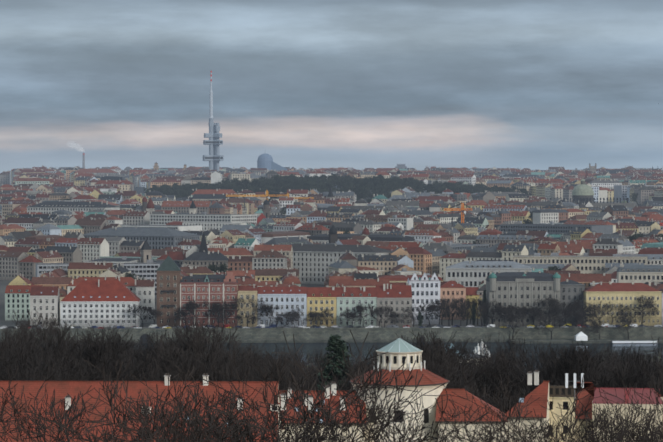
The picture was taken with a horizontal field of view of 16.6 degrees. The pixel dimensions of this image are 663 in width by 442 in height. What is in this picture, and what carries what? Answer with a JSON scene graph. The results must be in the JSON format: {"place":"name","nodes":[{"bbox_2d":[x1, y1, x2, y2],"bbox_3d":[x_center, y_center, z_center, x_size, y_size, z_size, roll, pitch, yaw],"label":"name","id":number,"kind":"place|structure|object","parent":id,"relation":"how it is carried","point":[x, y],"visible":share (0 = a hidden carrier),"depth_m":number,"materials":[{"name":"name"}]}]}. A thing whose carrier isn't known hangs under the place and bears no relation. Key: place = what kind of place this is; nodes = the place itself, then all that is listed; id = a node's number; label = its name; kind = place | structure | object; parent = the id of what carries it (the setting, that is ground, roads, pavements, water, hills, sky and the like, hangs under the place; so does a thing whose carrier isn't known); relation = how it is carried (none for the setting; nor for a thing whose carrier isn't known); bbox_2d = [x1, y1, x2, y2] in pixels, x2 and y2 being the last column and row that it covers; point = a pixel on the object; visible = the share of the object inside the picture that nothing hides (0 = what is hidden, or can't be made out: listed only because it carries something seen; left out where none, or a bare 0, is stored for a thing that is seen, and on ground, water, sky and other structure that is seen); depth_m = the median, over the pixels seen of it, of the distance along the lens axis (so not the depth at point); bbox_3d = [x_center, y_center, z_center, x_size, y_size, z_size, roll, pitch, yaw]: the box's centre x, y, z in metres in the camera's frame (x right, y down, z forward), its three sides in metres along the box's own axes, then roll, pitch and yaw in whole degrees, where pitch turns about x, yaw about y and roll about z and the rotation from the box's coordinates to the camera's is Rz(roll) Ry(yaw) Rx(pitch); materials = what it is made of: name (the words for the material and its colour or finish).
{"place":"outdoors","nodes":[
{"label":"outdoors","id":0,"kind":"place"},
{"bbox_2d":[0,184,486,326],"bbox_3d":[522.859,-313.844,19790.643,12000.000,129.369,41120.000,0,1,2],"label":"ground","id":1,"kind":"structure","parent":0,"point":[3,285],"depth_m":1486.40,"materials":[{"name":"grey"}]},
{"bbox_2d":[0,326,40,380],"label":"hill tree","id":2,"kind":"object","parent":1,"relation":"on","point":[23,349],"visible":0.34,"depth_m":375.81,"materials":[{"name":"black plant"}]},
{"bbox_2d":[0,332,46,380],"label":"hill tree","id":3,"kind":"object","parent":1,"relation":"on","point":[8,358],"visible":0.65,"depth_m":362.38,"materials":[{"name":"black plant"}]},
{"bbox_2d":[0,325,55,380],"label":"hill tree","id":4,"kind":"object","parent":1,"relation":"on","point":[30,345],"visible":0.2,"depth_m":395.01,"materials":[{"name":"black plant"}]},
{"bbox_2d":[2,309,72,362],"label":"hill tree","id":5,"kind":"object","parent":1,"relation":"on","point":[26,325],"visible":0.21,"depth_m":484.93,"materials":[{"name":"black plant"}]},
{"bbox_2d":[6,310,84,373],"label":"hill tree","id":6,"kind":"object","parent":1,"relation":"on","point":[52,327],"visible":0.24,"depth_m":480.67,"materials":[{"name":"black plant"}]},
{"bbox_2d":[0,321,100,380],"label":"hill tree","id":7,"kind":"object","parent":1,"relation":"on","point":[53,349],"visible":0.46,"depth_m":354.89,"materials":[{"name":"brown plant"}]},
{"bbox_2d":[6,346,100,380],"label":"hill tree","id":8,"kind":"object","parent":1,"relation":"on","point":[60,373],"visible":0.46,"depth_m":342.31,"materials":[{"name":"black plant"}]},
{"bbox_2d":[47,327,119,380],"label":"hill tree","id":9,"kind":"object","parent":1,"relation":"on","point":[90,335],"visible":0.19,"depth_m":412.62,"materials":[{"name":"black plant"}]},
{"bbox_2d":[58,328,152,380],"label":"hill tree","id":10,"kind":"object","parent":1,"relation":"on","point":[98,353],"visible":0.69,"depth_m":370.23,"materials":[{"name":"black plant"}]},
{"bbox_2d":[0,364,213,441],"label":"tree","id":11,"kind":"object","parent":1,"relation":"on","point":[39,422],"visible":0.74,"depth_m":126.78,"materials":[{"name":"brown plant"}]},
{"bbox_2d":[83,331,130,380],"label":"hill tree","id":12,"kind":"object","parent":1,"relation":"on","point":[113,355],"visible":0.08,"depth_m":418.08,"materials":[{"name":"black plant"}]},
{"bbox_2d":[75,323,140,377],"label":"hill tree","id":13,"kind":"object","parent":1,"relation":"on","point":[113,335],"visible":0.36,"depth_m":411.05,"materials":[{"name":"black plant"}]},
{"bbox_2d":[93,363,134,380],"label":"hill tree","id":14,"kind":"object","parent":1,"relation":"on","point":[120,376],"visible":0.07,"depth_m":361.06,"materials":[{"name":"black plant"}]},
{"bbox_2d":[126,305,153,326],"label":"street tree","id":15,"kind":"object","parent":1,"relation":"on","point":[144,308],"visible":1,"depth_m":1417.15,"materials":[{"name":"black plant"}]},
{"bbox_2d":[130,332,192,380],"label":"hill tree","id":16,"kind":"object","parent":1,"relation":"on","point":[159,359],"visible":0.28,"depth_m":381.76,"materials":[{"name":"black plant"}]},
{"bbox_2d":[126,328,201,378],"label":"hill tree","id":17,"kind":"object","parent":1,"relation":"on","point":[151,353],"visible":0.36,"depth_m":397.83,"materials":[{"name":"black plant"}]},
{"bbox_2d":[0,373,335,441],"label":"long roof","id":18,"kind":"object","parent":1,"relation":"on","point":[72,389],"visible":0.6,"depth_m":268.53,"materials":[{"name":"tile"}]},
{"bbox_2d":[173,307,191,325],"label":"street tree","id":19,"kind":"object","parent":1,"relation":"on","point":[181,315],"visible":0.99,"depth_m":1415.49,"materials":[{"name":"black plant"}]},
{"bbox_2d":[149,345,228,380],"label":"hill tree","id":20,"kind":"object","parent":1,"relation":"on","point":[180,357],"visible":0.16,"depth_m":383.32,"materials":[{"name":"black plant"}]},
{"bbox_2d":[182,299,210,325],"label":"street tree","id":21,"kind":"object","parent":1,"relation":"on","point":[193,305],"visible":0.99,"depth_m":1417.18,"materials":[{"name":"black plant"}]},
{"bbox_2d":[146,318,249,380],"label":"hill tree","id":22,"kind":"object","parent":1,"relation":"on","point":[174,372],"visible":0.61,"depth_m":346.63,"materials":[{"name":"brown plant"}]},
{"bbox_2d":[144,319,252,380],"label":"hill tree","id":23,"kind":"object","parent":1,"relation":"on","point":[184,335],"visible":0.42,"depth_m":429.12,"materials":[{"name":"black plant"}]},
{"bbox_2d":[74,358,338,441],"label":"tree","id":24,"kind":"object","parent":1,"relation":"on","point":[194,432],"visible":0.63,"depth_m":118.13,"materials":[{"name":"brown plant"}]},
{"bbox_2d":[203,71,223,170],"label":"television tower","id":25,"kind":"structure","parent":1,"relation":"on","point":[213,142],"depth_m":3839.17,"materials":[{"name":"grey metal"}]},
{"bbox_2d":[205,303,233,326],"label":"street tree","id":26,"kind":"object","parent":1,"relation":"on","point":[215,307],"visible":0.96,"depth_m":1420.60,"materials":[{"name":"black plant"}]},
{"bbox_2d":[210,301,242,323],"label":"street tree","id":27,"kind":"object","parent":1,"relation":"on","point":[233,306],"visible":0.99,"depth_m":1418.90,"materials":[{"name":"black plant"}]},
{"bbox_2d":[192,340,269,380],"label":"hill tree","id":28,"kind":"object","parent":1,"relation":"on","point":[249,349],"visible":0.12,"depth_m":444.93,"materials":[{"name":"black plant"}]},
{"bbox_2d":[215,359,260,380],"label":"hill tree","id":29,"kind":"object","parent":1,"relation":"on","point":[253,363],"visible":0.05,"depth_m":381.59,"materials":[{"name":"black plant"}]},
{"bbox_2d":[208,340,275,380],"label":"hill tree","id":30,"kind":"object","parent":1,"relation":"on","point":[256,360],"visible":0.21,"depth_m":412.69,"materials":[{"name":"black plant"}]},
{"bbox_2d":[230,295,267,326],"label":"street tree","id":31,"kind":"object","parent":1,"relation":"on","point":[252,304],"visible":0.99,"depth_m":1421.02,"materials":[{"name":"black plant"}]},
{"bbox_2d":[21,330,489,441],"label":"tree","id":32,"kind":"object","parent":1,"relation":"on","point":[327,415],"visible":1,"depth_m":103.77,"materials":[{"name":"brown plant"}]},
{"bbox_2d":[226,190,287,209],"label":"yellow crane","id":33,"kind":"object","parent":1,"relation":"on","point":[244,196],"visible":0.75,"depth_m":2602.46,"materials":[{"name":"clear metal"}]},
{"bbox_2d":[256,304,279,325],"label":"street tree","id":34,"kind":"object","parent":1,"relation":"on","point":[268,307],"visible":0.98,"depth_m":1421.14,"materials":[{"name":"black plant"}]},
{"bbox_2d":[240,344,336,389],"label":"hill tree","id":35,"kind":"object","parent":1,"relation":"on","point":[276,378],"visible":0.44,"depth_m":337.79,"materials":[{"name":"black plant"}]},
{"bbox_2d":[266,351,314,373],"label":"hill tree","id":36,"kind":"object","parent":1,"relation":"on","point":[292,360],"visible":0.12,"depth_m":735.53,"materials":[{"name":"black plant"}]},
{"bbox_2d":[143,350,447,441],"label":"tree","id":37,"kind":"object","parent":1,"relation":"on","point":[288,430],"visible":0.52,"depth_m":125.06,"materials":[{"name":"brown plant"}]},
{"bbox_2d":[279,354,317,388],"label":"hill tree","id":38,"kind":"object","parent":1,"relation":"on","point":[297,372],"visible":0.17,"depth_m":557.27,"materials":[{"name":"black plant"}]},
{"bbox_2d":[279,385,366,441],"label":"building","id":39,"kind":"structure","parent":1,"relation":"on","point":[335,400],"depth_m":285.28,"materials":[{"name":"red tile"}]},
{"bbox_2d":[0,165,662,319],"bbox_3d":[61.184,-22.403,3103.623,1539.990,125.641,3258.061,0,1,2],"label":"city blocks","id":40,"kind":"structure","parent":1,"relation":"on","point":[92,229],"depth_m":2148.70,"materials":[{"name":"multicoloured"}]},
{"bbox_2d":[305,349,358,369],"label":"hill tree","id":41,"kind":"object","parent":1,"relation":"on","point":[319,358],"visible":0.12,"depth_m":751.98,"materials":[{"name":"black plant"}]},
{"bbox_2d":[315,334,350,390],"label":"evergreen tree","id":42,"kind":"object","parent":1,"relation":"on","point":[336,345],"visible":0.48,"depth_m":599.58,"materials":[{"name":"green plant"}]},
{"bbox_2d":[312,362,371,390],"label":"hill tree","id":43,"kind":"object","parent":1,"relation":"on","point":[341,385],"visible":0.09,"depth_m":340.36,"materials":[{"name":"black plant"}]},
{"bbox_2d":[30,255,662,326],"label":"row of buildings","id":44,"kind":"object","parent":1,"relation":"on","point":[98,303],"depth_m":1427.83,"materials":[{"name":"multicoloured"}]},
{"bbox_2d":[341,355,367,388],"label":"hill tree","id":45,"kind":"object","parent":1,"relation":"on","point":[352,362],"visible":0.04,"depth_m":517.59,"materials":[{"name":"black plant"}]},
{"bbox_2d":[49,191,662,286],"bbox_3d":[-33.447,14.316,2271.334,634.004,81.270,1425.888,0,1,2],"label":"buildings","id":46,"kind":"structure","parent":1,"relation":"on","point":[469,273],"depth_m":1604.67,"materials":[{"name":"grey stone"}]},
{"bbox_2d":[352,303,373,326],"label":"street tree","id":47,"kind":"object","parent":1,"relation":"on","point":[359,308],"visible":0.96,"depth_m":1422.77,"materials":[{"name":"black plant"}]},
{"bbox_2d":[140,170,587,266],"bbox_3d":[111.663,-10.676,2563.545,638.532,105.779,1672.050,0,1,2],"label":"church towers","id":48,"kind":"structure","parent":1,"relation":"on","point":[145,249],"depth_m":2319.23,"materials":[{"name":"grey stone"}]},
{"bbox_2d":[73,153,657,172],"bbox_3d":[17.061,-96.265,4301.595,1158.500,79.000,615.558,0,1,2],"label":"skyline landmarks","id":49,"kind":"object","parent":1,"relation":"on","point":[264,160],"visible":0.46,"depth_m":4243.86,"materials":[{"name":"grey concrete"}]},
{"bbox_2d":[366,307,393,327],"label":"street tree","id":50,"kind":"object","parent":1,"relation":"on","point":[379,311],"visible":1,"depth_m":1403.09,"materials":[{"name":"black plant"}]},
{"bbox_2d":[350,334,449,441],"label":"rotunda","id":51,"kind":"structure","parent":1,"relation":"on","point":[398,350],"depth_m":286.06,"materials":[{"name":"paint"}]},
{"bbox_2d":[402,304,427,326],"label":"street tree","id":52,"kind":"object","parent":1,"relation":"on","point":[411,313],"visible":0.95,"depth_m":1422.91,"materials":[{"name":"black plant"}]},
{"bbox_2d":[419,303,438,324],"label":"street tree","id":53,"kind":"object","parent":1,"relation":"on","point":[431,309],"visible":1,"depth_m":1424.70,"materials":[{"name":"black plant"}]},
{"bbox_2d":[368,339,491,403],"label":"hill tree","id":54,"kind":"object","parent":1,"relation":"on","point":[446,374],"visible":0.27,"depth_m":344.20,"materials":[{"name":"black plant"}]},
{"bbox_2d":[424,299,449,324],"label":"street tree","id":55,"kind":"object","parent":1,"relation":"on","point":[438,306],"visible":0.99,"depth_m":1424.35,"materials":[{"name":"black plant"}]},
{"bbox_2d":[395,329,482,388],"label":"hill tree","id":56,"kind":"object","parent":1,"relation":"on","point":[450,353],"visible":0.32,"depth_m":358.80,"materials":[{"name":"black plant"}]},
{"bbox_2d":[417,335,469,376],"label":"hill tree","id":57,"kind":"object","parent":1,"relation":"on","point":[461,349],"visible":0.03,"depth_m":432.82,"materials":[{"name":"black plant"}]},
{"bbox_2d":[444,298,462,324],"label":"street tree","id":58,"kind":"object","parent":1,"relation":"on","point":[453,304],"visible":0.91,"depth_m":1439.36,"materials":[{"name":"black plant"}]},
{"bbox_2d":[444,203,471,226],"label":"yellow crane","id":59,"kind":"object","parent":1,"relation":"on","point":[463,210],"visible":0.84,"depth_m":2146.78,"materials":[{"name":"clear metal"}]},
{"bbox_2d":[426,350,491,389],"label":"hill tree","id":60,"kind":"object","parent":1,"relation":"on","point":[472,360],"visible":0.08,"depth_m":397.84,"materials":[{"name":"black plant"}]},
{"bbox_2d":[455,307,469,325],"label":"street tree","id":61,"kind":"object","parent":1,"relation":"on","point":[463,313],"visible":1,"depth_m":1429.56,"materials":[{"name":"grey plant"}]},
{"bbox_2d":[454,295,481,325],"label":"street tree","id":62,"kind":"object","parent":1,"relation":"on","point":[466,307],"visible":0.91,"depth_m":1442.04,"materials":[{"name":"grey plant"}]},
{"bbox_2d":[447,342,489,363],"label":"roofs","id":63,"kind":"structure","parent":1,"relation":"on","point":[477,349],"depth_m":706.37,"materials":[{"name":"paint"}]},
{"bbox_2d":[435,389,508,441],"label":"house","id":64,"kind":"structure","parent":1,"relation":"on","point":[461,400],"depth_m":284.21,"materials":[{"name":"red tile"}]},
{"bbox_2d":[460,347,510,395],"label":"hill tree","id":65,"kind":"object","parent":1,"relation":"on","point":[480,363],"visible":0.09,"depth_m":473.57,"materials":[{"name":"black plant"}]},
{"bbox_2d":[476,299,502,323],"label":"street tree","id":66,"kind":"object","parent":1,"relation":"on","point":[488,303],"visible":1,"depth_m":1424.12,"materials":[{"name":"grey plant"}]},
{"bbox_2d":[452,377,527,411],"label":"hill tree","id":67,"kind":"object","parent":1,"relation":"on","point":[482,390],"visible":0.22,"depth_m":360.97,"materials":[{"name":"black plant"}]},
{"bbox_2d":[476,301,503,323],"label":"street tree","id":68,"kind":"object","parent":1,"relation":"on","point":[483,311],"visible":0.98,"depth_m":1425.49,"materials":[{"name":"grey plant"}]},
{"bbox_2d":[451,329,533,375],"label":"hill tree","id":69,"kind":"object","parent":1,"relation":"on","point":[506,348],"visible":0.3,"depth_m":628.61,"materials":[{"name":"black plant"}]},
{"bbox_2d":[479,392,521,412],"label":"hill tree","id":70,"kind":"object","parent":1,"relation":"on","point":[512,403],"visible":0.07,"depth_m":351.12,"materials":[{"name":"black plant"}]},
{"bbox_2d":[477,369,532,403],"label":"hill tree","id":71,"kind":"object","parent":1,"relation":"on","point":[493,380],"visible":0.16,"depth_m":398.29,"materials":[{"name":"black plant"}]},
{"bbox_2d":[466,347,546,410],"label":"hill tree","id":72,"kind":"object","parent":1,"relation":"on","point":[502,365],"visible":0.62,"depth_m":399.32,"materials":[{"name":"black plant"}]},
{"bbox_2d":[505,370,549,441],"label":"house","id":73,"kind":"structure","parent":1,"relation":"on","point":[541,391],"depth_m":300.30,"materials":[{"name":"tile"}]},
{"bbox_2d":[412,372,643,441],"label":"tree","id":74,"kind":"object","parent":1,"relation":"on","point":[485,427],"visible":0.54,"depth_m":148.86,"materials":[{"name":"brown plant"}]},
{"bbox_2d":[503,366,564,403],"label":"hill tree","id":75,"kind":"object","parent":1,"relation":"on","point":[525,388],"visible":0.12,"depth_m":373.56,"materials":[{"name":"black plant"}]},
{"bbox_2d":[533,296,564,324],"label":"street tree","id":76,"kind":"object","parent":1,"relation":"on","point":[552,301],"visible":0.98,"depth_m":1424.38,"materials":[{"name":"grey plant"}]},
{"bbox_2d":[446,374,662,441],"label":"tree","id":77,"kind":"object","parent":1,"relation":"on","point":[619,437],"visible":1,"depth_m":136.06,"materials":[{"name":"brown plant"}]},
{"bbox_2d":[502,338,616,392],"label":"hill tree","id":78,"kind":"object","parent":1,"relation":"on","point":[572,359],"visible":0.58,"depth_m":359.53,"materials":[{"name":"brown plant"}]},
{"bbox_2d":[526,341,593,369],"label":"hill tree","id":79,"kind":"object","parent":1,"relation":"on","point":[546,355],"visible":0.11,"depth_m":685.61,"materials":[{"name":"black plant"}]},
{"bbox_2d":[550,304,573,326],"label":"street tree","id":80,"kind":"object","parent":1,"relation":"on","point":[568,314],"visible":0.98,"depth_m":1406.97,"materials":[{"name":"grey plant"}]},
{"bbox_2d":[549,386,575,441],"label":"terrace house","id":81,"kind":"structure","parent":1,"relation":"on","point":[556,397],"depth_m":303.43,"materials":[{"name":"paint"}]},
{"bbox_2d":[565,373,583,403],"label":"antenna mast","id":82,"kind":"object","parent":1,"relation":"on","point":[567,381],"visible":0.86,"depth_m":295.65,"materials":[{"name":"metal"}]},
{"bbox_2d":[562,299,586,322],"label":"street tree","id":83,"kind":"object","parent":1,"relation":"on","point":[578,308],"visible":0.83,"depth_m":1422.58,"materials":[{"name":"grey plant"}]},
{"bbox_2d":[541,342,619,385],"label":"hill tree","id":84,"kind":"object","parent":1,"relation":"on","point":[612,358],"visible":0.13,"depth_m":402.00,"materials":[{"name":"black plant"}]},
{"bbox_2d":[573,382,595,441],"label":"house","id":85,"kind":"structure","parent":1,"relation":"on","point":[584,393],"depth_m":316.63,"materials":[{"name":"tile"}]},
{"bbox_2d":[547,179,636,207],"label":"domed building","id":86,"kind":"structure","parent":1,"relation":"on","point":[582,191],"depth_m":2893.20,"materials":[{"name":"grey stone"}]},
{"bbox_2d":[581,305,610,322],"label":"street tree","id":87,"kind":"object","parent":1,"relation":"on","point":[603,311],"visible":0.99,"depth_m":1410.41,"materials":[{"name":"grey plant"}]},
{"bbox_2d":[587,301,614,325],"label":"street tree","id":88,"kind":"object","parent":1,"relation":"on","point":[594,311],"visible":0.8,"depth_m":1427.33,"materials":[{"name":"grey plant"}]},
{"bbox_2d":[560,370,662,441],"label":"tree","id":89,"kind":"object","parent":1,"relation":"on","point":[656,406],"visible":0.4,"depth_m":159.04,"materials":[{"name":"brown plant"}]},
{"bbox_2d":[594,364,655,387],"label":"hill tree","id":90,"kind":"object","parent":1,"relation":"on","point":[617,370],"visible":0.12,"depth_m":377.86,"materials":[{"name":"black plant"}]},
{"bbox_2d":[592,388,662,441],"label":"house","id":91,"kind":"structure","parent":1,"relation":"on","point":[620,393],"depth_m":312.19,"materials":[{"name":"paint"}]},
{"bbox_2d":[592,336,662,388],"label":"hill tree","id":92,"kind":"object","parent":1,"relation":"on","point":[633,368],"visible":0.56,"depth_m":360.21,"materials":[{"name":"black plant"}]},
{"bbox_2d":[598,346,657,387],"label":"hill tree","id":93,"kind":"object","parent":1,"relation":"on","point":[622,355],"visible":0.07,"depth_m":577.13,"materials":[{"name":"black plant"}]},
{"bbox_2d":[605,409,662,441],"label":"tree","id":94,"kind":"object","parent":1,"relation":"on","point":[659,431],"visible":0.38,"depth_m":149.85,"materials":[{"name":"brown plant"}]},
{"bbox_2d":[636,295,659,323],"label":"street tree","id":95,"kind":"object","parent":1,"relation":"on","point":[646,302],"visible":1,"depth_m":1426.30,"materials":[{"name":"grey plant"}]},
{"bbox_2d":[639,352,662,395],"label":"hill tree","id":96,"kind":"object","parent":1,"relation":"on","point":[660,370],"visible":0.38,"depth_m":344.15,"materials":[{"name":"black plant"}]},
{"bbox_2d":[0,0,662,172],"label":"sky","id":97,"kind":"structure","parent":0,"point":[305,84],"materials":[{"name":"grey"}]},
{"bbox_2d":[0,327,662,343],"bbox_3d":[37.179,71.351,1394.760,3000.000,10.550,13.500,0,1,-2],"label":"embankment wall","id":98,"kind":"structure","parent":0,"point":[323,335],"depth_m":1400.38,"materials":[{"name":"stone"}]},
{"bbox_2d":[499,311,528,334],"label":"quay tree","id":99,"kind":"object","parent":98,"relation":"on","point":[509,317],"visible":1,"depth_m":1398.15,"materials":[{"name":"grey plant"}]},
{"bbox_2d":[534,314,565,339],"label":"quay tree","id":100,"kind":"object","parent":98,"relation":"on","point":[556,317],"visible":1,"depth_m":1398.62,"materials":[{"name":"grey plant"}]},
{"bbox_2d":[575,332,587,340],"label":"tent","id":101,"kind":"object","parent":98,"relation":"on","point":[580,336],"visible":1,"depth_m":1392.50,"materials":[{"name":"white fabric"}]},
{"bbox_2d":[575,316,596,333],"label":"quay tree","id":102,"kind":"object","parent":98,"relation":"on","point":[588,320],"visible":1,"depth_m":1399.19,"materials":[{"name":"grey plant"}]},
{"bbox_2d":[588,320,605,339],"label":"quay tree","id":103,"kind":"object","parent":98,"relation":"on","point":[597,326],"visible":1,"depth_m":1400.10,"materials":[{"name":"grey plant"}]},
{"bbox_2d":[613,312,635,339],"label":"quay tree","id":104,"kind":"object","parent":98,"relation":"on","point":[623,321],"visible":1,"depth_m":1399.92,"materials":[{"name":"grey plant"}]},
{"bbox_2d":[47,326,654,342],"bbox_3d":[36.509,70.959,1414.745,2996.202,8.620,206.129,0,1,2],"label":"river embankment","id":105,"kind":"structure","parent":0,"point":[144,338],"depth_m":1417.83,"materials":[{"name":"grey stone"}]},
{"bbox_2d":[46,342,662,371],"bbox_3d":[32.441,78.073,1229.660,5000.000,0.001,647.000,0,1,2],"label":"river","id":106,"kind":"structure","parent":0,"point":[309,347],"depth_m":1357.67,"materials":[{"name":"liquid"}]},
{"bbox_2d":[612,341,657,343],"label":"boat","id":107,"kind":"object","parent":106,"relation":"in","point":[634,342],"visible":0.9,"depth_m":1390.56,"materials":[{"name":"white metal"}]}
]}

